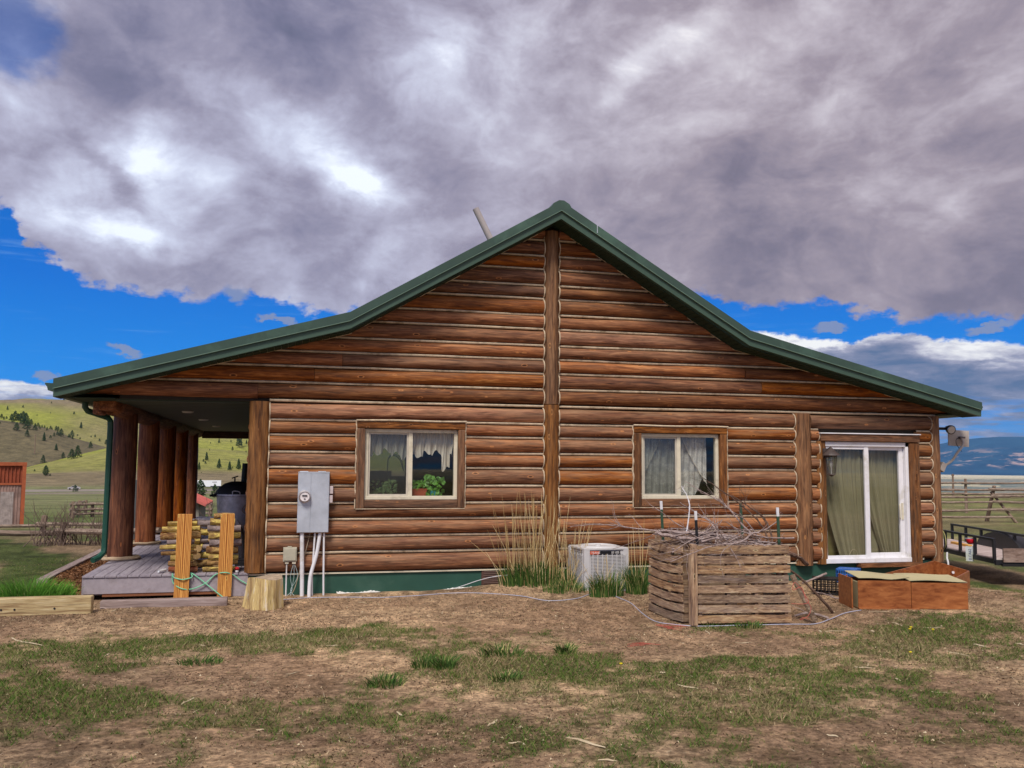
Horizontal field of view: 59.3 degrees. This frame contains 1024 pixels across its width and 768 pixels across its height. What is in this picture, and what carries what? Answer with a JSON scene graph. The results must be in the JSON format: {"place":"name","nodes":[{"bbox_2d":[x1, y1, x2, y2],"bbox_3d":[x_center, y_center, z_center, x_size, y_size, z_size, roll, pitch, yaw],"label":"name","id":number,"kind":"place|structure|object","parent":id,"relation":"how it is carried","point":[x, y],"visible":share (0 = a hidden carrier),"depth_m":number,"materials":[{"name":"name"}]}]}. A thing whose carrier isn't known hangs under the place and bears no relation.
{"place":"outdoors","nodes":[
{"label":"outdoors","id":0,"kind":"place"},
{"bbox_2d":[168,561,195,565],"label":"firewood log","id":1,"kind":"object","parent":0,"point":[172,563],"visible":0.58,"depth_m":12.66,"materials":[{"name":"brown wood"}]},
{"bbox_2d":[170,555,192,560],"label":"firewood log","id":2,"kind":"object","parent":1,"relation":"on","point":[172,557],"visible":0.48,"depth_m":12.66,"materials":[{"name":"yellow wood"}]},
{"bbox_2d":[161,550,196,554],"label":"firewood log","id":3,"kind":"object","parent":2,"relation":"on","point":[193,552],"visible":0.67,"depth_m":12.66,"materials":[{"name":"brown wood"}]},
{"bbox_2d":[160,544,195,549],"bbox_3d":[-4.716,2.297,12.707,0.479,0.071,0.076,1,-6,-14],"label":"firewood log","id":4,"kind":"object","parent":3,"relation":"on","point":[166,547],"visible":0.66,"depth_m":12.66,"materials":[{"name":"yellow wood"}]},
{"bbox_2d":[167,539,194,544],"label":"firewood log","id":5,"kind":"object","parent":4,"relation":"on","point":[171,541],"visible":0.54,"depth_m":12.67,"materials":[{"name":"grey wood"}]},
{"bbox_2d":[160,532,200,539],"bbox_3d":[-4.689,2.148,12.742,0.539,0.107,0.106,1,-6,-14],"label":"firewood log","id":6,"kind":"object","parent":5,"relation":"on","point":[166,536],"visible":0.65,"depth_m":12.68,"materials":[{"name":"wood"}]},
{"bbox_2d":[162,526,199,531],"bbox_3d":[-4.683,2.051,12.742,0.506,0.082,0.094,0,-5,-14],"label":"firewood log","id":7,"kind":"object","parent":6,"relation":"on","point":[173,528],"visible":0.66,"depth_m":12.69,"materials":[{"name":"wood"}]},
{"bbox_2d":[0,398,1023,767],"bbox_3d":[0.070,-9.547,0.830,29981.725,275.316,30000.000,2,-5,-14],"label":"ground","id":8,"kind":"structure","parent":0,"point":[86,470],"depth_m":8.05,"materials":[{"name":"soil"}]},
{"bbox_2d":[0,462,26,524],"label":"metal shed","id":9,"kind":"structure","parent":8,"relation":"on","point":[12,485],"depth_m":31.43,"materials":[{"name":"metal"}]},
{"bbox_2d":[0,573,72,596],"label":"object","id":10,"kind":"object","parent":8,"relation":"on","point":[33,590],"visible":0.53,"depth_m":11.57,"materials":[{"name":"plant"}]},
{"bbox_2d":[0,595,93,615],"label":"landscape timber","id":11,"kind":"object","parent":8,"relation":"on","point":[44,605],"visible":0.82,"depth_m":11.15,"materials":[{"name":"brown wood"}]},
{"bbox_2d":[0,515,101,530],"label":"rail fence","id":12,"kind":"object","parent":8,"relation":"on","point":[26,525],"visible":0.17,"depth_m":24.07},
{"bbox_2d":[23,505,86,546],"bbox_3d":[-10.206,3.160,20.207,1.313,0.945,0.585,2,-5,-14],"label":"bare shrub","id":13,"kind":"object","parent":8,"relation":"on","point":[46,534],"visible":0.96,"depth_m":20.14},
{"bbox_2d":[18,498,102,545],"bbox_3d":[-9.911,3.098,20.230,2.228,1.061,0.614,2,-5,-14],"label":"bare shrub","id":14,"kind":"object","parent":8,"relation":"on","point":[76,536],"visible":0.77,"depth_m":20.23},
{"bbox_2d":[38,582,84,595],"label":"leafy weeds","id":15,"kind":"object","parent":8,"relation":"on","point":[72,592],"visible":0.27,"depth_m":11.79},
{"bbox_2d":[36,549,100,583],"bbox_3d":[-7.359,3.084,15.216,0.150,0.160,4.523,2,-5,-14],"label":"landscape timber","id":16,"kind":"object","parent":8,"relation":"on","point":[77,562],"visible":0.28,"depth_m":14.66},
{"bbox_2d":[61,510,102,544],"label":"bare shrub","id":17,"kind":"object","parent":8,"relation":"on","point":[86,534],"visible":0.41,"depth_m":20.43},
{"bbox_2d":[46,540,135,594],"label":"bark mulch","id":18,"kind":"object","parent":8,"relation":"on","point":[76,574],"visible":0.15,"depth_m":13.77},
{"bbox_2d":[0,522,203,543],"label":"rail fence","id":19,"kind":"object","parent":8,"relation":"on","point":[69,531],"visible":0.19,"depth_m":20.11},
{"bbox_2d":[25,489,212,491],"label":"highway","id":20,"kind":"structure","parent":8,"relation":"on","point":[65,490],"depth_m":394.37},
{"bbox_2d":[197,480,220,488],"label":"semi truck","id":21,"kind":"object","parent":20,"relation":"on","point":[209,483],"visible":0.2,"depth_m":421.60,"materials":[{"name":"white metal"}]},
{"bbox_2d":[69,502,212,516],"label":"log corral","id":22,"kind":"object","parent":8,"relation":"on","point":[92,508],"visible":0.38,"depth_m":63.43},
{"bbox_2d":[100,596,227,608],"bbox_3d":[-4.565,2.905,11.845,1.570,0.155,0.130,2,-5,-14],"label":"landscape timber","id":23,"kind":"object","parent":8,"relation":"on","point":[169,602],"visible":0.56,"depth_m":11.79,"materials":[{"name":"wood"}]},
{"bbox_2d":[173,514,192,597],"bbox_3d":[-4.578,2.390,12.530,0.196,1.150,0.038,2,-5,-14],"label":"fir plank","id":24,"kind":"object","parent":8,"relation":"on","point":[183,546],"visible":1,"depth_m":12.51,"materials":[{"name":"wood"}]},
{"bbox_2d":[172,572,246,596],"bbox_3d":[-4.218,2.827,12.542,1.011,0.401,0.150,2,-5,-14],"label":"garden cord","id":25,"kind":"object","parent":24,"relation":"attached to","point":[203,581],"visible":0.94,"depth_m":12.56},
{"bbox_2d":[173,653,224,666],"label":"grass tuft","id":26,"kind":"object","parent":8,"relation":"on","point":[206,660],"visible":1,"depth_m":8.50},
{"bbox_2d":[197,479,206,495],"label":"pine tree","id":27,"kind":"object","parent":8,"relation":"on","point":[200,487],"visible":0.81,"depth_m":179.45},
{"bbox_2d":[196,494,212,516],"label":"shed","id":28,"kind":"structure","parent":8,"relation":"on","point":[202,503],"depth_m":38.46,"materials":[{"name":"red metal"}]},
{"bbox_2d":[217,514,234,596],"bbox_3d":[-4.026,2.406,12.667,0.187,1.150,0.038,2,-5,-14],"label":"fir plank","id":29,"kind":"object","parent":8,"relation":"on","point":[225,564],"visible":1,"depth_m":12.65,"materials":[{"name":"wood"}]},
{"bbox_2d":[242,574,283,610],"bbox_3d":[-3.304,2.758,11.950,0.522,0.420,0.548,-1,-5,20],"label":"tree stump","id":30,"kind":"object","parent":8,"relation":"on","point":[264,593],"visible":1,"depth_m":11.75,"materials":[{"name":"wood"}]},
{"bbox_2d":[362,671,409,688],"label":"grass tuft","id":31,"kind":"object","parent":8,"relation":"on","point":[381,682],"visible":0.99,"depth_m":7.75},
{"bbox_2d":[405,652,443,668],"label":"grass tuft","id":32,"kind":"object","parent":8,"relation":"on","point":[420,664],"visible":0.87,"depth_m":8.37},
{"bbox_2d":[425,651,464,669],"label":"grass tuft","id":33,"kind":"object","parent":8,"relation":"on","point":[439,665],"visible":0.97,"depth_m":8.34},
{"bbox_2d":[468,641,527,657],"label":"grass tuft","id":34,"kind":"object","parent":8,"relation":"on","point":[501,649],"visible":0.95,"depth_m":8.97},
{"bbox_2d":[487,668,527,681],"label":"grass tuft","id":35,"kind":"object","parent":8,"relation":"on","point":[509,677],"visible":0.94,"depth_m":7.96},
{"bbox_2d":[0,556,1023,767],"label":"grass","id":36,"kind":"structure","parent":8,"relation":"on","point":[390,643],"depth_m":8.04,"materials":[{"name":"plant"}]},
{"bbox_2d":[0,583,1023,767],"bbox_3d":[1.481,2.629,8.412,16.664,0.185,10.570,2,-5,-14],"label":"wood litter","id":37,"kind":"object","parent":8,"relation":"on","point":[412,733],"visible":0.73,"depth_m":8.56,"materials":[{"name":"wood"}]},
{"bbox_2d":[3,584,1023,767],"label":"dead straw","id":38,"kind":"object","parent":8,"relation":"on","point":[462,687],"visible":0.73,"depth_m":7.63,"materials":[{"name":"plant"}]},
{"bbox_2d":[45,200,982,596],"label":"log house","id":39,"kind":"structure","parent":8,"relation":"on","point":[559,354],"depth_m":14.04,"materials":[{"name":"brown wood"}]},
{"bbox_2d":[101,554,140,560],"bbox_3d":[-6.257,2.759,14.339,0.652,0.074,0.656,2,-5,-14],"label":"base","id":40,"kind":"object","parent":39,"relation":"on","point":[133,557],"visible":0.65,"depth_m":14.08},
{"bbox_2d":[202,566,236,571],"bbox_3d":[-4.168,2.635,12.830,0.462,0.069,0.112,1,-5,-14],"label":"firewood log","id":41,"kind":"object","parent":39,"relation":"on","point":[208,569],"visible":0.66,"depth_m":12.77,"materials":[{"name":"yellow wood"}]},
{"bbox_2d":[207,560,237,564],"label":"firewood log","id":42,"kind":"object","parent":41,"relation":"on","point":[213,562],"visible":0.62,"depth_m":12.79,"materials":[{"name":"brown wood"}]},
{"bbox_2d":[208,554,238,559],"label":"firewood log","id":43,"kind":"object","parent":42,"relation":"on","point":[216,556],"visible":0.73,"depth_m":12.80,"materials":[{"name":"yellow wood"}]},
{"bbox_2d":[206,546,237,553],"bbox_3d":[-4.141,2.374,12.865,0.435,0.116,0.118,2,-6,-14],"label":"firewood log","id":44,"kind":"object","parent":43,"relation":"on","point":[211,550],"visible":0.66,"depth_m":12.80,"materials":[{"name":"brown wood"}]},
{"bbox_2d":[209,539,241,545],"bbox_3d":[-4.100,2.271,12.883,0.436,0.113,0.116,1,-4,-14],"label":"firewood log","id":45,"kind":"object","parent":44,"relation":"on","point":[216,542],"visible":0.65,"depth_m":12.83,"materials":[{"name":"wood"}]},
{"bbox_2d":[208,532,240,538],"bbox_3d":[-4.112,2.167,12.885,0.436,0.100,0.104,1,-4,-14],"label":"firewood log","id":46,"kind":"object","parent":45,"relation":"on","point":[214,535],"visible":0.69,"depth_m":12.83,"materials":[{"name":"yellow wood"}]},
{"bbox_2d":[207,525,240,531],"bbox_3d":[-4.121,2.071,12.890,0.456,0.102,0.108,2,-5,-14],"label":"firewood log","id":47,"kind":"object","parent":46,"relation":"on","point":[212,528],"visible":0.7,"depth_m":12.83,"materials":[{"name":"wood"}]},
{"bbox_2d":[209,463,247,557],"bbox_3d":[-4.497,2.058,14.726,0.696,1.522,0.627,-1,-5,14],"label":"tub smoker","id":48,"kind":"object","parent":39,"relation":"on","point":[231,497],"visible":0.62,"depth_m":14.51,"materials":[{"name":"metal"}]},
{"bbox_2d":[235,526,244,565],"bbox_3d":[-4.131,2.456,13.766,0.170,0.598,0.400,2,-5,-14],"label":"tool stand","id":49,"kind":"object","parent":39,"relation":"on","point":[240,562],"visible":0.52,"depth_m":13.71,"materials":[{"name":"black metal"}]},
{"bbox_2d":[283,546,297,595],"bbox_3d":[-3.162,2.678,12.832,0.211,0.716,0.087,2,-5,-14],"label":"phone box","id":50,"kind":"object","parent":39,"relation":"attached to","point":[289,553],"visible":1,"depth_m":12.81,"materials":[{"name":"beige plastic"}]},
{"bbox_2d":[291,471,332,596],"bbox_3d":[-2.859,2.156,12.889,0.556,1.808,0.200,2,-5,-14],"label":"meter panel","id":51,"kind":"object","parent":39,"relation":"attached to","point":[315,490],"visible":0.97,"depth_m":12.90,"materials":[{"name":"metal"}]},
{"bbox_2d":[310,473,328,531],"bbox_3d":[-2.761,1.706,12.932,0.249,0.838,0.008,2,-5,-14],"label":"door","id":52,"kind":"structure","parent":51,"relation":"in","point":[320,481],"depth_m":12.93,"materials":[{"name":"metal"}]},
{"bbox_2d":[369,471,390,493],"bbox_3d":[-2.188,1.505,14.332,0.520,0.750,0.100,2,-5,-14],"label":"chair back","id":53,"kind":"object","parent":39,"relation":"in","point":[376,476],"visible":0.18,"depth_m":14.29,"materials":[{"name":"black metal"}]},
{"bbox_2d":[370,434,406,460],"bbox_3d":[-1.859,0.930,13.517,0.664,0.440,0.080,2,-5,-14],"label":"valance","id":54,"kind":"object","parent":39,"relation":"hanging from","point":[390,443],"visible":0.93,"depth_m":13.52,"materials":[{"name":"beige fabric"}]},
{"bbox_2d":[354,419,466,508],"bbox_3d":[-1.508,1.199,13.440,1.657,1.325,0.164,2,-5,-14],"label":"window","id":55,"kind":"structure","parent":39,"relation":"in","point":[409,432],"depth_m":13.43,"materials":[{"name":"beige plastic"}]},
{"bbox_2d":[413,433,452,471],"bbox_3d":[-1.219,1.030,13.668,0.670,0.605,0.080,2,-5,-14],"label":"valance","id":56,"kind":"object","parent":39,"relation":"hanging from","point":[440,443],"visible":0.99,"depth_m":13.69,"materials":[{"name":"beige fabric"}]},
{"bbox_2d":[645,438,659,470],"bbox_3d":[2.223,1.184,14.514,0.381,0.734,0.040,2,-5,-14],"label":"lace swag","id":57,"kind":"object","parent":39,"relation":"hanging from","point":[647,447],"visible":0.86,"depth_m":14.53,"materials":[{"name":"white"}]},
{"bbox_2d":[645,438,674,493],"bbox_3d":[2.345,1.323,14.570,0.620,1.000,0.028,2,-5,-14],"label":"lace curtain","id":58,"kind":"object","parent":39,"relation":"hanging from","point":[661,480],"visible":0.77,"depth_m":14.58,"materials":[{"name":"white fabric"}]},
{"bbox_2d":[632,424,728,507],"bbox_3d":[2.705,1.325,14.482,1.654,1.321,0.164,2,-5,-14],"label":"window","id":59,"kind":"structure","parent":39,"relation":"in","point":[677,446],"depth_m":14.48,"materials":[{"name":"beige plastic"}]},
{"bbox_2d":[680,437,701,494],"bbox_3d":[2.879,1.324,14.703,0.480,0.970,0.028,2,-5,-14],"label":"lace curtain","id":60,"kind":"object","parent":39,"relation":"hanging from","point":[686,480],"visible":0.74,"depth_m":14.70,"materials":[{"name":"white fabric"}]},
{"bbox_2d":[682,437,706,483],"bbox_3d":[2.976,1.232,14.698,0.431,0.787,0.040,2,-5,-14],"label":"lace swag","id":61,"kind":"object","parent":39,"relation":"hanging from","point":[693,454],"visible":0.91,"depth_m":14.72,"materials":[{"name":"white"}]},
{"bbox_2d":[822,447,839,476],"bbox_3d":[5.296,1.288,14.940,0.268,0.497,0.294,0,-5,9],"label":"wall lantern","id":62,"kind":"object","parent":39,"relation":"attached to","point":[829,452],"depth_m":14.90,"materials":[{"name":"brown metal"}]},
{"bbox_2d":[826,449,864,554],"bbox_3d":[5.633,1.992,15.282,0.940,1.940,0.079,2,-5,-14],"label":"drape","id":63,"kind":"object","parent":39,"relation":"hanging from","point":[845,496],"visible":0.88,"depth_m":15.30,"materials":[{"name":"green fabric"}]},
{"bbox_2d":[825,442,911,563],"bbox_3d":[5.997,2.004,15.308,1.660,2.025,0.185,2,-5,-14],"label":"sliding door","id":64,"kind":"structure","parent":39,"relation":"in","point":[904,555],"depth_m":15.34,"materials":[{"name":"white plastic"}]},
{"bbox_2d":[870,516,880,552],"bbox_3d":[6.239,2.021,15.575,0.780,1.940,0.049,2,-5,-13],"label":"drape","id":65,"kind":"object","parent":39,"relation":"hanging from","point":[874,546],"visible":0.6,"depth_m":15.51,"materials":[{"name":"green fabric"}]},
{"bbox_2d":[868,450,898,551],"bbox_3d":[6.328,2.017,15.511,0.760,1.940,0.080,2,-5,-14],"label":"drape","id":66,"kind":"object","parent":39,"relation":"hanging from","point":[883,485],"visible":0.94,"depth_m":15.54,"materials":[{"name":"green fabric"}]},
{"bbox_2d":[939,425,955,433],"bbox_3d":[7.638,0.794,15.994,0.447,0.202,0.250,2,-5,-14],"label":"floodlight","id":67,"kind":"object","parent":39,"relation":"attached to","point":[950,429],"visible":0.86,"depth_m":15.95,"materials":[{"name":"black metal"}]},
{"bbox_2d":[941,430,968,471],"bbox_3d":[7.905,1.189,16.022,0.714,0.760,0.184,2,-5,-14],"label":"satellite dish","id":68,"kind":"object","parent":39,"relation":"attached to","point":[959,438],"visible":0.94,"depth_m":16.10,"materials":[{"name":"grey metal"}]},
{"bbox_3d":[-1.579,1.751,13.698,1.390,0.030,0.420,2,-5,-14],"label":"window shelf","id":69,"kind":"object","parent":39,"relation":"attached to","visible":0},
{"bbox_2d":[369,479,397,493],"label":"potted plant","id":70,"kind":"object","parent":69,"relation":"on","point":[386,486],"visible":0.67,"depth_m":13.55,"materials":[{"name":"green plant"}]},
{"bbox_2d":[412,480,426,495],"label":"potted plant","id":71,"kind":"object","parent":69,"relation":"on","point":[417,490],"visible":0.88,"depth_m":13.59,"materials":[{"name":"green plant"}]},
{"bbox_2d":[424,474,445,495],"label":"potted plant","id":72,"kind":"object","parent":69,"relation":"on","point":[433,491],"visible":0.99,"depth_m":13.64,"materials":[{"name":"green plant"}]},
{"bbox_2d":[475,490,571,587],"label":"tall grass","id":73,"kind":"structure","parent":8,"relation":"on","point":[527,575],"depth_m":13.39,"materials":[{"name":"plant"}]},
{"bbox_2d":[551,640,581,653],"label":"grass tuft","id":74,"kind":"object","parent":8,"relation":"on","point":[568,648],"visible":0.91,"depth_m":9.16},
{"bbox_2d":[542,568,592,593],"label":"tall grass","id":75,"kind":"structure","parent":8,"relation":"on","point":[562,587],"depth_m":13.05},
{"bbox_2d":[283,592,860,626],"bbox_3d":[0.786,2.993,12.349,7.593,0.069,2.221,-1,-5,17],"label":"ground cord","id":76,"kind":"object","parent":8,"relation":"on","point":[567,599],"visible":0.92,"depth_m":12.53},
{"bbox_2d":[568,543,627,590],"bbox_3d":[1.303,2.774,13.632,0.730,0.692,0.652,2,-5,-18],"label":"air conditioner","id":77,"kind":"object","parent":8,"relation":"on","point":[590,556],"visible":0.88,"depth_m":13.36,"materials":[{"name":"paint"}]},
{"bbox_2d":[582,554,628,597],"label":"tall grass","id":78,"kind":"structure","parent":8,"relation":"on","point":[601,587],"depth_m":12.82,"materials":[{"name":"plant"}]},
{"bbox_2d":[618,517,650,594],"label":"tall grass","id":79,"kind":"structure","parent":8,"relation":"on","point":[637,580],"depth_m":13.14,"materials":[{"name":"plant"}]},
{"bbox_2d":[648,539,688,621],"bbox_3d":[1.990,2.471,11.387,0.135,0.934,0.964,2,-5,-16],"label":"wooden pallet","id":80,"kind":"object","parent":8,"relation":"on","point":[663,606],"visible":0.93,"depth_m":11.26,"materials":[{"name":"wood"}]},
{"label":"bare branch","id":81,"kind":"object","parent":80,"relation":"on","visible":0},
{"bbox_2d":[670,519,765,542],"bbox_3d":[2.632,1.859,11.357,1.319,0.312,0.171,2,-5,-14],"label":"bare branch","id":82,"kind":"object","parent":81,"relation":"on","point":[681,532],"visible":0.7,"depth_m":11.34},
{"bbox_2d":[559,500,721,536],"bbox_3d":[1.718,1.732,11.647,2.212,0.481,0.297,-1,-5,11],"label":"bare branch","id":83,"kind":"object","parent":82,"relation":"on","point":[619,525],"visible":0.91,"depth_m":11.69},
{"bbox_2d":[688,544,697,625],"bbox_3d":[2.176,2.411,10.815,0.085,0.960,0.085,2,-5,-14],"label":"corner stake","id":84,"kind":"object","parent":8,"relation":"on","point":[693,587],"visible":0.98,"depth_m":10.78,"materials":[{"name":"wood"}]},
{"bbox_2d":[662,523,722,553],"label":"bare branch","id":85,"kind":"object","parent":84,"relation":"attached to","point":[694,539],"visible":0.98,"depth_m":10.88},
{"bbox_2d":[655,533,737,604],"bbox_3d":[2.484,2.503,12.076,1.174,0.970,0.136,1,-5,-11],"label":"wooden pallet","id":86,"kind":"object","parent":8,"relation":"on","point":[708,574],"visible":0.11,"depth_m":12.04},
{"bbox_2d":[697,544,791,623],"bbox_3d":[2.802,2.427,10.941,1.179,0.931,0.133,1,-5,-6],"label":"wooden pallet","id":87,"kind":"object","parent":8,"relation":"on","point":[754,588],"visible":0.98,"depth_m":10.88,"materials":[{"name":"wood"}]},
{"bbox_2d":[734,619,767,628],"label":"grass tuft","id":88,"kind":"object","parent":8,"relation":"on","point":[753,624],"visible":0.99,"depth_m":10.67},
{"bbox_2d":[737,543,781,613],"bbox_3d":[3.197,2.516,11.587,0.132,0.871,1.024,2,-5,-16],"label":"wooden pallet","id":89,"kind":"object","parent":8,"relation":"on","point":[779,593],"visible":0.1,"depth_m":11.43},
{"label":"bare branch","id":90,"kind":"object","parent":89,"relation":"on","visible":0},
{"bbox_2d":[717,488,773,543],"bbox_3d":[3.042,1.688,11.701,0.745,0.756,0.374,-2,-5,25],"label":"bare branch","id":91,"kind":"object","parent":90,"relation":"on","point":[762,516],"visible":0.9,"depth_m":11.60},
{"bbox_2d":[721,526,769,544],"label":"bare branch","id":92,"kind":"object","parent":90,"relation":"on","point":[746,540],"visible":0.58,"depth_m":11.32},
{"bbox_2d":[695,474,769,541],"bbox_3d":[2.781,1.603,11.530,0.988,0.962,0.297,0,-5,0],"label":"bare branch","id":93,"kind":"object","parent":92,"relation":"on","point":[743,506],"visible":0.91,"depth_m":11.56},
{"bbox_2d":[776,507,780,544],"bbox_3d":[3.334,2.239,11.218,0.081,1.390,0.037,2,-5,-14],"label":"metal stake","id":94,"kind":"object","parent":8,"relation":"on","point":[778,523],"visible":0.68,"depth_m":11.24,"materials":[{"name":"green metal"}]},
{"bbox_2d":[790,574,817,621],"bbox_3d":[3.617,2.655,11.164,0.100,0.611,0.030,6,-36,-48],"label":"leaning board","id":95,"kind":"object","parent":8,"relation":"on","point":[812,615],"visible":0.98,"depth_m":11.13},
{"bbox_2d":[790,569,833,612],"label":"bare branch","id":96,"kind":"object","parent":8,"relation":"on","point":[815,593],"visible":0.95,"depth_m":11.72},
{"bbox_2d":[812,576,838,594],"bbox_3d":[4.783,3.030,13.526,0.498,0.235,0.314,-1,-5,15],"label":"plastic crate","id":97,"kind":"object","parent":8,"relation":"on","point":[823,579],"visible":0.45,"depth_m":13.43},
{"bbox_2d":[836,567,860,581],"bbox_3d":[5.508,3.132,14.732,0.332,0.230,0.314,-3,-6,32],"label":"plastic crate","id":98,"kind":"object","parent":8,"relation":"on","point":[840,569],"visible":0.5,"depth_m":14.68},
{"bbox_2d":[838,570,967,609],"bbox_3d":[5.360,2.832,12.378,1.531,0.440,0.631,0,-5,2],"label":"discarded cabinet","id":99,"kind":"object","parent":8,"relation":"on","point":[868,590],"visible":1,"depth_m":12.11,"materials":[{"name":"red laminate"}]},
{"bbox_2d":[885,561,969,588],"bbox_3d":[6.455,2.983,13.734,2.012,0.368,0.800,5,-7,-44],"label":"discarded cabinet","id":100,"kind":"object","parent":8,"relation":"on","point":[935,567],"visible":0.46,"depth_m":14.37,"materials":[{"name":"red laminate"}]},
{"bbox_2d":[941,479,1023,522],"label":"buck fence","id":101,"kind":"object","parent":8,"relation":"on","point":[991,501],"visible":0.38,"depth_m":38.35,"materials":[{"name":"wood"}]},
{"bbox_2d":[943,523,1023,566],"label":"utility trailer","id":102,"kind":"object","parent":8,"relation":"on","point":[1001,548],"visible":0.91,"depth_m":19.34,"materials":[{"name":"black metal"}]},
{"bbox_2d":[0,0,1023,443],"label":"sky","id":103,"kind":"structure","parent":0,"point":[843,179],"materials":[{"name":"grey"}]},
{"bbox_2d":[545,520,593,588],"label":"tall grass","id":104,"kind":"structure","parent":0,"point":[573,580],"depth_m":13.42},
{"bbox_2d":[827,511,838,555],"bbox_3d":[5.527,2.556,15.436,0.820,0.940,0.040,2,-5,-14],"label":"curtain","id":105,"kind":"object","parent":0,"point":[832,548],"depth_m":15.39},
{"bbox_2d":[940,437,1023,475],"bbox_3d":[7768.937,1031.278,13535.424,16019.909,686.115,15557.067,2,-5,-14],"label":"mountains","id":106,"kind":"structure","parent":0,"point":[993,456],"depth_m":14880.05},
{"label":"bare branch","id":107,"kind":"object","parent":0,"visible":0},
{"bbox_2d":[645,532,752,578],"bbox_3d":[2.325,2.043,10.706,1.624,0.498,0.433,3,-6,-26],"label":"bare branch","id":108,"kind":"object","parent":107,"relation":"on","point":[747,537],"visible":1,"depth_m":10.66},
{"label":"bare branch","id":109,"kind":"object","parent":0,"visible":0},
{"bbox_2d":[653,531,710,540],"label":"bare branch","id":110,"kind":"object","parent":109,"relation":"on","point":[673,537],"visible":0.91,"depth_m":11.19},
{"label":"bare branch","id":111,"kind":"object","parent":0,"visible":0},
{"bbox_2d":[731,528,775,543],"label":"bare branch","id":112,"kind":"object","parent":111,"relation":"on","point":[753,537],"visible":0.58,"depth_m":11.40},
{"bbox_2d":[676,473,761,543],"bbox_3d":[2.623,1.591,11.502,1.138,0.929,0.310,-1,-5,11],"label":"bare branch","id":113,"kind":"object","parent":112,"relation":"on","point":[731,511],"visible":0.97,"depth_m":11.55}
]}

